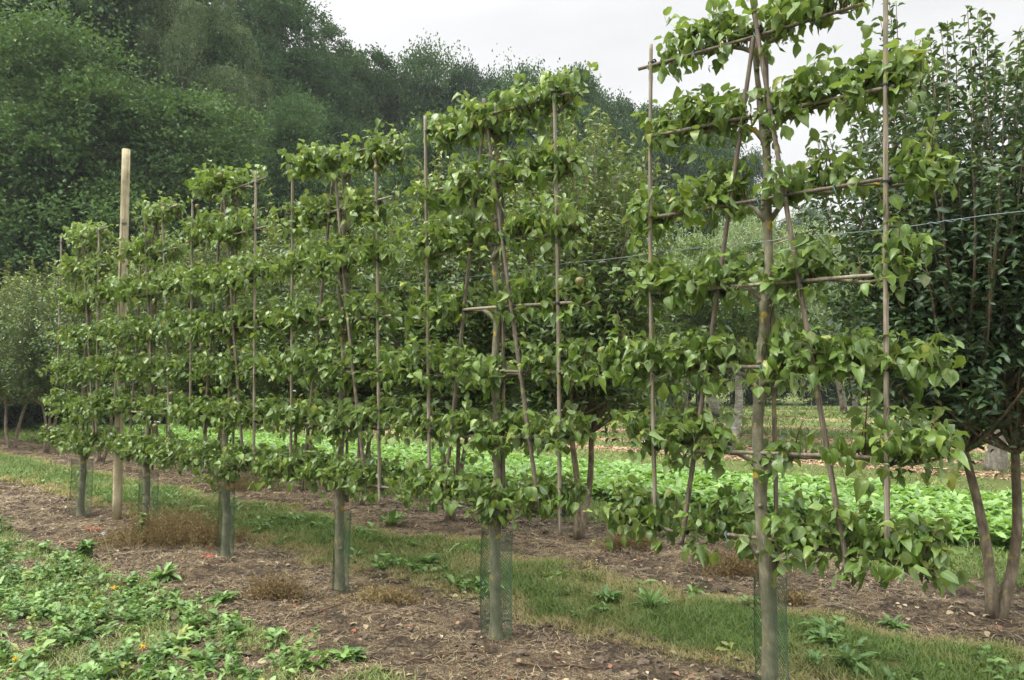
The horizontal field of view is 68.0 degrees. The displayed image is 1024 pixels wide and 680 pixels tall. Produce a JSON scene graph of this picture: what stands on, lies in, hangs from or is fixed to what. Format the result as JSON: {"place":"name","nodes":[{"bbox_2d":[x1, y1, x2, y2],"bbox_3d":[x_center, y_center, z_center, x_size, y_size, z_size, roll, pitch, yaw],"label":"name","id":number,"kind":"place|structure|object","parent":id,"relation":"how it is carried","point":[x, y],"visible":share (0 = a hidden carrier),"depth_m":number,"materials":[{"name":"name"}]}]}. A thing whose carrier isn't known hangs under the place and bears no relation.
{"place":"outdoors","nodes":[
{"label":"outdoors","id":0,"kind":"place"},
{"bbox_2d":[0,382,1023,679],"bbox_3d":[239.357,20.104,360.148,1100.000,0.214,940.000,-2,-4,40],"label":"ground","id":1,"kind":"structure","parent":0,"point":[332,620],"depth_m":5.51,"materials":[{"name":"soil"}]},
{"bbox_2d":[0,268,55,428],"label":"understory bush","id":2,"kind":"object","parent":1,"relation":"on","point":[9,410],"visible":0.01,"depth_m":23.09,"materials":[{"name":"green plant"}]},
{"bbox_2d":[0,276,64,428],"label":"understory bush","id":3,"kind":"object","parent":1,"relation":"on","point":[26,416],"visible":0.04,"depth_m":23.43,"materials":[{"name":"green plant"}]},
{"bbox_2d":[0,256,66,448],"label":"bushy tree","id":4,"kind":"object","parent":1,"relation":"on","point":[8,399],"visible":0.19,"depth_m":17.37,"materials":[{"name":"green plant"}]},
{"bbox_2d":[0,256,92,453],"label":"bushy tree","id":5,"kind":"object","parent":1,"relation":"on","point":[28,361],"visible":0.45,"depth_m":16.05,"materials":[{"name":"green plant"}]},
{"bbox_2d":[0,262,96,426],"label":"understory bush","id":6,"kind":"object","parent":1,"relation":"on","point":[30,412],"depth_m":23.68,"materials":[{"name":"green plant"}]},
{"bbox_2d":[0,130,105,279],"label":"oak tree","id":7,"kind":"object","parent":1,"relation":"on","point":[19,241],"visible":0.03,"depth_m":24.29,"materials":[{"name":"green plant"}]},
{"bbox_2d":[69,458,93,515],"bbox_3d":[-5.079,1.730,8.955,0.218,0.656,0.230,-2,-4,40],"label":"tree guard","id":8,"kind":"object","parent":1,"relation":"on","point":[86,484],"visible":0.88,"depth_m":8.92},
{"bbox_2d":[76,538,97,558],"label":"weed rosette","id":9,"kind":"object","parent":1,"relation":"on","point":[86,547],"visible":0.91,"depth_m":6.73,"materials":[{"name":"green plant"}]},
{"bbox_2d":[33,242,151,461],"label":"bushy tree","id":10,"kind":"object","parent":1,"relation":"on","point":[99,458],"visible":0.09,"depth_m":14.24,"materials":[{"name":"green plant"}]},
{"bbox_2d":[34,268,151,424],"bbox_3d":[-13.024,0.325,25.772,7.502,6.214,7.144,0,-3,6],"label":"understory bush","id":11,"kind":"object","parent":1,"relation":"on","point":[59,419],"depth_m":24.22,"materials":[{"name":"green plant"}]},
{"bbox_2d":[36,220,157,517],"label":"pear tree","id":12,"kind":"object","parent":1,"relation":"on","point":[76,406],"visible":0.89,"depth_m":8.96,"materials":[{"name":"green plant"}]},
{"bbox_2d":[57,227,107,458],"bbox_3d":[-5.157,0.040,9.081,1.370,2.736,0.143,-2,-4,40],"label":"cane frame","id":13,"kind":"object","parent":12,"relation":"attached to","point":[94,430],"visible":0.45,"depth_m":8.93,"materials":[{"name":"wood"}]},
{"bbox_2d":[0,0,200,172],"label":"oak tree","id":14,"kind":"object","parent":1,"relation":"on","point":[78,7],"visible":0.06,"depth_m":29.86,"materials":[{"name":"green plant"}]},
{"bbox_2d":[112,148,129,519],"bbox_3d":[-4.483,-0.071,8.717,0.110,4.299,0.103,-2,-4,40],"label":"wooden post","id":15,"kind":"object","parent":1,"relation":"on","point":[117,494],"visible":0.5,"depth_m":8.70,"materials":[{"name":"brown wood"}]},
{"bbox_2d":[103,576,141,590],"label":"dead weed clump","id":16,"kind":"object","parent":1,"relation":"on","point":[121,583],"visible":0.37,"depth_m":5.67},
{"bbox_2d":[137,512,149,544],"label":"weed rosette","id":17,"kind":"object","parent":1,"relation":"on","point":[143,516],"visible":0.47,"depth_m":7.36,"materials":[{"name":"green plant"}]},
{"bbox_2d":[0,0,287,415],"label":"oak tree","id":18,"kind":"object","parent":1,"relation":"on","point":[75,110],"visible":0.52,"depth_m":24.18,"materials":[{"name":"green plant"}]},
{"bbox_2d":[84,190,204,520],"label":"pear tree","id":19,"kind":"object","parent":1,"relation":"on","point":[141,443],"visible":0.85,"depth_m":7.91,"materials":[{"name":"green plant"}]},
{"bbox_2d":[114,201,178,469],"bbox_3d":[-3.848,-0.031,7.987,1.349,2.765,0.128,-2,-4,40],"label":"cane frame","id":20,"kind":"object","parent":19,"relation":"attached to","point":[150,345],"visible":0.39,"depth_m":7.95,"materials":[{"name":"wood"}]},
{"bbox_2d":[137,472,158,529],"bbox_3d":[-3.760,1.683,7.840,0.163,0.636,0.196,-2,-4,40],"label":"tree guard","id":21,"kind":"object","parent":19,"relation":"attached to","point":[148,493],"visible":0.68,"depth_m":7.82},
{"bbox_2d":[89,224,199,469],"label":"bushy tree","id":22,"kind":"object","parent":1,"relation":"on","point":[132,311],"visible":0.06,"depth_m":12.93,"materials":[{"name":"green plant"}]},
{"bbox_2d":[8,0,289,135],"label":"oak tree","id":23,"kind":"object","parent":1,"relation":"on","point":[104,18],"visible":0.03,"depth_m":32.39,"materials":[{"name":"green plant"}]},
{"bbox_2d":[143,562,181,584],"bbox_3d":[-2.748,1.871,5.960,0.270,0.222,0.319,2,-3,-32],"label":"weed rosette","id":24,"kind":"object","parent":1,"relation":"on","point":[166,574],"visible":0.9,"depth_m":5.94,"materials":[{"name":"green plant"}]},
{"bbox_2d":[0,537,331,679],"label":"dandelion patch","id":25,"kind":"object","parent":1,"relation":"on","point":[198,664],"visible":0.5,"depth_m":4.66,"materials":[{"name":"green plant"}]},
{"bbox_2d":[52,151,279,268],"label":"oak tree","id":26,"kind":"object","parent":1,"relation":"on","point":[200,203],"visible":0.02,"depth_m":25.49,"materials":[{"name":"green plant"}]},
{"bbox_2d":[0,515,351,679],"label":"weeds","id":27,"kind":"object","parent":1,"relation":"on","point":[41,673],"visible":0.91,"depth_m":4.74,"materials":[{"name":"green plant"}]},
{"bbox_2d":[64,494,302,554],"bbox_3d":[-3.150,1.780,7.358,2.258,0.528,1.106,0,-3,0],"label":"dead weed clump","id":28,"kind":"object","parent":1,"relation":"on","point":[158,532],"visible":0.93,"depth_m":7.32,"materials":[{"name":"plant"}]},
{"bbox_2d":[117,0,276,164],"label":"birch tree","id":29,"kind":"object","parent":1,"relation":"on","point":[193,19],"visible":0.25,"depth_m":32.34,"materials":[{"name":"green plant"}]},
{"bbox_2d":[144,274,266,427],"bbox_3d":[-11.286,0.321,27.035,7.332,6.377,7.700,-1,-3,22],"label":"understory bush","id":30,"kind":"object","parent":1,"relation":"on","point":[163,421],"visible":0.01,"depth_m":25.68,"materials":[{"name":"green plant"}]},
{"bbox_2d":[142,203,277,480],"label":"bushy tree","id":31,"kind":"object","parent":1,"relation":"on","point":[181,305],"visible":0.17,"depth_m":11.62,"materials":[{"name":"green plant"}]},
{"bbox_2d":[144,159,284,556],"bbox_3d":[-2.773,0.159,7.027,1.951,3.705,0.677,-2,-4,40],"label":"pear tree","id":32,"kind":"object","parent":1,"relation":"on","point":[226,408],"visible":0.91,"depth_m":6.91,"materials":[{"name":"green plant"}]},
{"bbox_2d":[217,487,234,557],"bbox_3d":[-2.577,1.641,6.841,0.140,0.616,0.159,-2,-4,40],"label":"tree guard","id":33,"kind":"object","parent":32,"relation":"attached to","point":[218,528],"visible":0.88,"depth_m":6.82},
{"bbox_2d":[189,171,265,482],"bbox_3d":[-2.622,-0.084,6.942,1.284,2.763,0.142,-2,-4,40],"label":"cane frame","id":34,"kind":"object","parent":32,"relation":"attached to","point":[255,230],"visible":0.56,"depth_m":6.79,"materials":[{"name":"wood"}]},
{"bbox_2d":[0,525,437,679],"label":"grass tufts","id":35,"kind":"object","parent":1,"relation":"on","point":[142,578],"visible":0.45,"depth_m":4.70,"materials":[{"name":"plant"}]},
{"bbox_2d":[204,590,239,607],"bbox_3d":[-2.053,1.864,5.413,0.290,0.166,0.290,-2,-4,40],"label":"weed rosette","id":36,"kind":"object","parent":1,"relation":"on","point":[222,597],"visible":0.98,"depth_m":5.39,"materials":[{"name":"green plant"}]},
{"bbox_2d":[197,470,294,493],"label":"dead weed clump","id":37,"kind":"object","parent":1,"relation":"on","point":[238,484],"visible":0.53,"depth_m":10.88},
{"bbox_2d":[169,0,365,249],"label":"ash tree","id":38,"kind":"object","parent":1,"relation":"on","point":[271,49],"visible":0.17,"depth_m":37.34,"materials":[{"name":"plant"}]},
{"bbox_2d":[234,563,332,605],"bbox_3d":[-1.704,1.795,5.542,0.769,0.302,0.407,-1,-3,22],"label":"dead weed clump","id":39,"kind":"object","parent":1,"relation":"on","point":[277,588],"visible":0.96,"depth_m":5.54,"materials":[{"name":"plant"}]},
{"bbox_2d":[219,187,356,490],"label":"bushy tree","id":40,"kind":"object","parent":1,"relation":"on","point":[270,386],"visible":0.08,"depth_m":10.65,"materials":[{"name":"green plant"}]},
{"bbox_2d":[223,79,379,300],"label":"oak tree","id":41,"kind":"object","parent":1,"relation":"on","point":[285,135],"visible":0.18,"depth_m":28.86,"materials":[{"name":"green plant"}]},
{"bbox_2d":[233,118,415,590],"bbox_3d":[-1.499,0.161,5.999,1.889,3.597,0.694,-2,-4,40],"label":"pear tree","id":42,"kind":"object","parent":1,"relation":"on","point":[270,463],"visible":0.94,"depth_m":5.81,"materials":[{"name":"green plant"}]},
{"bbox_2d":[289,141,392,502],"bbox_3d":[-1.345,-0.118,5.863,1.265,2.719,0.142,-2,-4,40],"label":"cane frame","id":43,"kind":"object","parent":42,"relation":"attached to","point":[338,210],"visible":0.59,"depth_m":5.76,"materials":[{"name":"wood"}]},
{"bbox_2d":[332,509,350,592],"bbox_3d":[-1.292,1.595,5.757,0.156,0.596,0.139,-2,-4,40],"label":"tree guard","id":44,"kind":"object","parent":42,"relation":"attached to","point":[348,554],"visible":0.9,"depth_m":5.71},
{"bbox_2d":[231,0,420,176],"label":"ash tree","id":45,"kind":"object","parent":1,"relation":"on","point":[329,31],"visible":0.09,"depth_m":42.44,"materials":[{"name":"plant"}]},
{"bbox_2d":[306,593,365,615],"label":"twig","id":46,"kind":"object","parent":1,"relation":"on","point":[329,608],"visible":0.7,"depth_m":5.30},
{"bbox_2d":[328,645,371,662],"bbox_3d":[-0.937,1.817,4.357,0.252,0.121,0.231,-2,-4,40],"label":"weed rosette","id":47,"kind":"object","parent":1,"relation":"on","point":[355,652],"visible":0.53,"depth_m":4.33,"materials":[{"name":"green plant"}]},
{"bbox_2d":[276,169,424,505],"bbox_3d":[-1.930,-0.032,9.716,2.183,4.373,2.050,0,-3,8],"label":"bushy tree","id":48,"kind":"object","parent":1,"relation":"on","point":[364,391],"visible":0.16,"depth_m":9.39,"materials":[{"name":"green plant"}]},
{"bbox_2d":[284,34,418,167],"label":"oak tree","id":49,"kind":"object","parent":1,"relation":"on","point":[359,67],"visible":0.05,"depth_m":42.26,"materials":[{"name":"green plant"}]},
{"bbox_2d":[316,578,440,607],"bbox_3d":[-0.996,1.849,5.485,0.979,0.189,0.428,0,-3,0],"label":"dead weed clump","id":50,"kind":"object","parent":1,"relation":"on","point":[388,595],"visible":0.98,"depth_m":5.47,"materials":[{"name":"plant"}]},
{"bbox_2d":[301,127,456,294],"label":"oak tree","id":51,"kind":"object","parent":1,"relation":"on","point":[391,183],"visible":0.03,"depth_m":33.16,"materials":[{"name":"green plant"}]},
{"bbox_2d":[348,68,422,169],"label":"oak tree","id":52,"kind":"object","parent":1,"relation":"on","point":[390,126],"visible":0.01,"depth_m":44.33,"materials":[{"name":"green plant"}]},
{"bbox_2d":[342,607,436,623],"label":"twig","id":53,"kind":"object","parent":1,"relation":"on","point":[385,612],"visible":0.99,"depth_m":5.14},
{"bbox_2d":[379,510,408,525],"bbox_3d":[-1.283,1.921,8.210,0.347,0.196,0.353,1,-3,-12],"label":"weed rosette","id":54,"kind":"object","parent":1,"relation":"on","point":[393,516],"visible":1,"depth_m":8.20,"materials":[{"name":"green plant"}]},
{"bbox_2d":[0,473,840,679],"bbox_3d":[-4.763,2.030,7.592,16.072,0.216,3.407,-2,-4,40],"label":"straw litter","id":55,"kind":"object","parent":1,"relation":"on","point":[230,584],"visible":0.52,"depth_m":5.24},
{"bbox_2d":[414,553,442,564],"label":"weed rosette","id":56,"kind":"object","parent":1,"relation":"on","point":[433,557],"visible":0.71,"depth_m":6.48,"materials":[{"name":"green plant"}]},
{"bbox_2d":[381,28,477,165],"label":"oak tree","id":57,"kind":"object","parent":1,"relation":"on","point":[422,81],"visible":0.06,"depth_m":45.09,"materials":[{"name":"green plant"}]},
{"bbox_2d":[351,146,537,521],"bbox_3d":[-0.673,-0.102,8.582,2.321,4.390,2.285,-1,-3,10],"label":"bushy tree","id":58,"kind":"object","parent":1,"relation":"on","point":[476,326],"visible":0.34,"depth_m":8.14,"materials":[{"name":"green plant"}]},
{"bbox_2d":[405,650,490,663],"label":"twig","id":59,"kind":"object","parent":1,"relation":"on","point":[413,658],"visible":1,"depth_m":4.37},
{"bbox_2d":[431,53,515,158],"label":"oak tree","id":60,"kind":"object","parent":1,"relation":"on","point":[472,81],"visible":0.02,"depth_m":46.37,"materials":[{"name":"green plant"}]},
{"bbox_2d":[362,61,608,640],"bbox_3d":[-0.226,0.121,4.909,1.982,3.563,0.760,-2,-4,40],"label":"pear tree","id":61,"kind":"object","parent":1,"relation":"on","point":[446,237],"visible":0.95,"depth_m":4.74,"materials":[{"name":"green plant"}]},
{"bbox_2d":[423,83,572,535],"bbox_3d":[-0.123,-0.195,4.833,1.263,2.766,0.142,-2,-4,40],"label":"cane frame","id":62,"kind":"object","parent":61,"relation":"attached to","point":[558,302],"visible":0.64,"depth_m":4.78,"materials":[{"name":"wood"}]},
{"bbox_2d":[383,104,587,315],"bbox_3d":[-1.963,-3.768,38.253,12.285,14.946,13.206,2,-3,-27],"label":"oak tree","id":63,"kind":"object","parent":1,"relation":"on","point":[416,138],"visible":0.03,"depth_m":35.76,"materials":[{"name":"green plant"}]},
{"bbox_2d":[480,528,512,639],"bbox_3d":[-0.100,1.516,4.752,0.224,0.651,0.189,-2,-4,40],"label":"tree guard","id":64,"kind":"object","parent":1,"relation":"on","point":[510,559],"visible":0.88,"depth_m":4.69,"materials":[{"name":"plastic"}]},
{"bbox_2d":[484,323,531,412],"bbox_3d":[-2.116,0.701,35.101,7.431,6.463,7.803,0,-3,9],"label":"understory bush","id":65,"kind":"object","parent":1,"relation":"on","point":[514,409],"depth_m":33.92,"materials":[{"name":"green plant"}]},
{"bbox_2d":[0,459,1023,679],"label":"soil clods","id":66,"kind":"object","parent":1,"relation":"on","point":[716,675],"visible":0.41,"depth_m":5.55,"materials":[{"name":"soil"}]},
{"bbox_2d":[0,426,1023,587],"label":"grass verge","id":67,"kind":"object","parent":1,"relation":"on","point":[27,434],"depth_m":7.37,"materials":[{"name":"plant"}]},
{"bbox_2d":[0,455,1023,679],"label":"strip dandelions","id":68,"kind":"object","parent":1,"relation":"on","point":[815,619],"visible":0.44,"depth_m":5.80,"materials":[{"name":"green plant"}]},
{"bbox_2d":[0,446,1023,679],"bbox_3d":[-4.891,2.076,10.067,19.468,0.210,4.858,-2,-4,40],"label":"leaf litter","id":69,"kind":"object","parent":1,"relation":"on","point":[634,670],"visible":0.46,"depth_m":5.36,"materials":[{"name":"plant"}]},
{"bbox_2d":[0,449,1023,679],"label":"grass strip","id":70,"kind":"object","parent":1,"relation":"on","point":[312,537],"depth_m":5.47,"materials":[{"name":"plant"}]},
{"bbox_2d":[2,459,1017,679],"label":"strip weeds","id":71,"kind":"object","parent":70,"relation":"on","point":[885,669],"visible":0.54,"depth_m":6.20,"materials":[{"name":"green plant"}]},
{"bbox_2d":[8,418,1023,551],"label":"leafy crop","id":72,"kind":"object","parent":1,"relation":"on","point":[955,506],"visible":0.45,"depth_m":9.97,"materials":[{"name":"green plant"}]},
{"bbox_2d":[500,321,554,410],"bbox_3d":[0.448,0.817,37.351,7.801,6.461,7.429,-1,-3,25],"label":"understory bush","id":73,"kind":"object","parent":1,"relation":"on","point":[529,406],"depth_m":36.65,"materials":[{"name":"green plant"}]},
{"bbox_2d":[441,43,652,197],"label":"oak tree","id":74,"kind":"object","parent":1,"relation":"on","point":[589,98],"visible":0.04,"depth_m":44.21,"materials":[{"name":"green plant"}]},
{"bbox_2d":[515,662,612,669],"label":"twig","id":75,"kind":"object","parent":1,"relation":"on","point":[524,663],"visible":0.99,"depth_m":4.18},
{"bbox_2d":[106,402,1023,496],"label":"turf","id":76,"kind":"structure","parent":1,"relation":"on","point":[789,413],"depth_m":23.71,"materials":[{"name":"green plant"}]},
{"bbox_2d":[472,81,689,539],"bbox_3d":[0.706,-0.261,7.811,2.198,4.640,2.341,1,-3,-10],"label":"bushy tree","id":77,"kind":"object","parent":1,"relation":"on","point":[604,241],"visible":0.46,"depth_m":7.39,"materials":[{"name":"green plant"}]},
{"bbox_2d":[485,145,681,340],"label":"oak tree","id":78,"kind":"object","parent":1,"relation":"on","point":[619,174],"visible":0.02,"depth_m":36.49,"materials":[{"name":"green plant"}]},
{"bbox_2d":[593,584,623,602],"bbox_3d":[0.683,1.871,5.482,0.225,0.167,0.256,-2,-4,40],"label":"weed rosette","id":79,"kind":"object","parent":1,"relation":"on","point":[610,595],"visible":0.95,"depth_m":5.48,"materials":[{"name":"green plant"}]},
{"bbox_2d":[573,86,655,201],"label":"oak tree","id":80,"kind":"object","parent":1,"relation":"on","point":[630,108],"visible":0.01,"depth_m":47.78,"materials":[{"name":"green plant"}]},
{"bbox_2d":[584,519,675,551],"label":"dead weed clump","id":81,"kind":"object","parent":1,"relation":"on","point":[616,542],"visible":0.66,"depth_m":7.08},
{"bbox_2d":[257,410,1023,479],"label":"wood chips","id":82,"kind":"object","parent":1,"relation":"on","point":[616,448],"visible":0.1,"depth_m":17.30,"materials":[{"name":"wood"}]},
{"bbox_2d":[625,581,674,611],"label":"grass tussock","id":83,"kind":"object","parent":1,"relation":"on","point":[651,600],"depth_m":5.33,"materials":[{"name":"green plant"}]},
{"bbox_2d":[611,97,759,257],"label":"oak tree","id":84,"kind":"object","parent":1,"relation":"on","point":[727,153],"visible":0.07,"depth_m":46.60,"materials":[{"name":"green plant"}]},
{"bbox_2d":[636,373,750,405],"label":"understory bush","id":85,"kind":"object","parent":1,"relation":"on","point":[690,396],"depth_m":43.20,"materials":[{"name":"green plant"}]},
{"bbox_2d":[658,118,731,402],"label":"oak tree","id":86,"kind":"object","parent":1,"relation":"on","point":[698,396],"visible":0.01,"depth_m":49.08,"materials":[{"name":"green plant"}]},
{"bbox_2d":[705,394,723,416],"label":"nursery tree","id":87,"kind":"object","parent":1,"relation":"on","point":[715,407],"depth_m":30.75,"materials":[{"name":"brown plant"}]},
{"bbox_2d":[655,235,791,449],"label":"nursery tree","id":88,"kind":"object","parent":1,"relation":"on","point":[739,321],"visible":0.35,"depth_m":17.00,"materials":[{"name":"green plant"}]},
{"bbox_2d":[678,144,790,403],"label":"oak tree","id":89,"kind":"object","parent":1,"relation":"on","point":[757,167],"visible":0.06,"depth_m":46.49,"materials":[{"name":"green plant"}]},
{"bbox_2d":[679,540,797,579],"bbox_3d":[1.872,1.812,6.288,1.013,0.395,0.653,0,-3,0],"label":"dead weed clump","id":90,"kind":"object","parent":1,"relation":"on","point":[730,568],"visible":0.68,"depth_m":6.24,"materials":[{"name":"plant"}]},
{"bbox_2d":[623,207,898,424],"bbox_3d":[6.613,-0.500,21.842,8.739,7.156,8.351,-2,-4,40],"label":"willow tree","id":91,"kind":"object","parent":1,"relation":"on","point":[736,239],"visible":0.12,"depth_m":20.43,"materials":[{"name":"green plant"}]},
{"bbox_2d":[716,369,809,406],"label":"understory bush","id":92,"kind":"object","parent":1,"relation":"on","point":[748,397],"visible":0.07,"depth_m":43.95,"materials":[{"name":"green plant"}]},
{"bbox_2d":[580,0,974,679],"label":"pear tree","id":93,"kind":"object","parent":1,"relation":"on","point":[912,444],"visible":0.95,"depth_m":3.61,"materials":[{"name":"green plant"}]},
{"bbox_2d":[638,0,894,574],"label":"cane frame","id":94,"kind":"object","parent":93,"relation":"attached to","point":[756,36],"visible":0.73,"depth_m":3.66,"materials":[{"name":"wood"}]},
{"bbox_2d":[60,211,1023,325],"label":"support wire","id":95,"kind":"object","parent":94,"relation":"attached to","point":[673,250],"visible":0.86,"depth_m":3.90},
{"bbox_2d":[754,573,788,679],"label":"tree guard","id":96,"kind":"object","parent":93,"relation":"attached to","point":[786,645],"visible":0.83,"depth_m":3.58,"materials":[{"name":"plastic"}]},
{"bbox_2d":[777,586,827,606],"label":"dead weed clump","id":97,"kind":"object","parent":1,"relation":"on","point":[795,598],"visible":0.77,"depth_m":5.42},
{"bbox_2d":[772,201,857,393],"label":"oak tree","id":98,"kind":"object","parent":1,"relation":"on","point":[810,211],"visible":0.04,"depth_m":73.21,"materials":[{"name":"green plant"}]},
{"bbox_2d":[800,625,843,647],"bbox_3d":[1.862,1.813,4.561,0.257,0.150,0.241,-2,-4,40],"label":"weed rosette","id":99,"kind":"object","parent":1,"relation":"on","point":[823,632],"visible":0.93,"depth_m":4.55,"materials":[{"name":"green plant"}]},
{"bbox_2d":[793,329,871,405],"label":"understory bush","id":100,"kind":"object","parent":1,"relation":"on","point":[830,394],"visible":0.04,"depth_m":46.02,"materials":[{"name":"green plant"}]},
{"bbox_2d":[825,320,847,411],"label":"nursery tree","id":101,"kind":"object","parent":1,"relation":"on","point":[841,398],"depth_m":36.74,"materials":[{"name":"brown plant"}]},
{"bbox_2d":[823,322,857,406],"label":"nursery tree","id":102,"kind":"object","parent":1,"relation":"on","point":[856,402],"depth_m":33.22,"materials":[{"name":"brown plant"}]},
{"bbox_2d":[827,644,879,675],"bbox_3d":[1.855,1.760,4.173,0.285,0.134,0.267,-2,-4,40],"label":"weed rosette","id":103,"kind":"object","parent":1,"relation":"on","point":[844,656],"visible":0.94,"depth_m":4.17,"materials":[{"name":"green plant"}]},
{"bbox_2d":[877,614,912,633],"bbox_3d":[2.454,1.838,4.865,0.209,0.144,0.215,-2,-4,40],"label":"weed rosette","id":104,"kind":"object","parent":1,"relation":"on","point":[891,624],"visible":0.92,"depth_m":4.87,"materials":[{"name":"green plant"}]},
{"bbox_2d":[789,0,1023,618],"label":"crown tree","id":105,"kind":"object","parent":1,"relation":"on","point":[970,296],"visible":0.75,"depth_m":4.88,"materials":[{"name":"green plant"}]},
{"bbox_2d":[896,209,1016,471],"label":"gnarled tree","id":106,"kind":"object","parent":1,"relation":"on","point":[993,460],"depth_m":13.18,"materials":[{"name":"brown plant"}]},
{"bbox_2d":[209,0,1023,232],"label":"sky","id":107,"kind":"structure","parent":0,"point":[617,35],"materials":[{"name":"white"}]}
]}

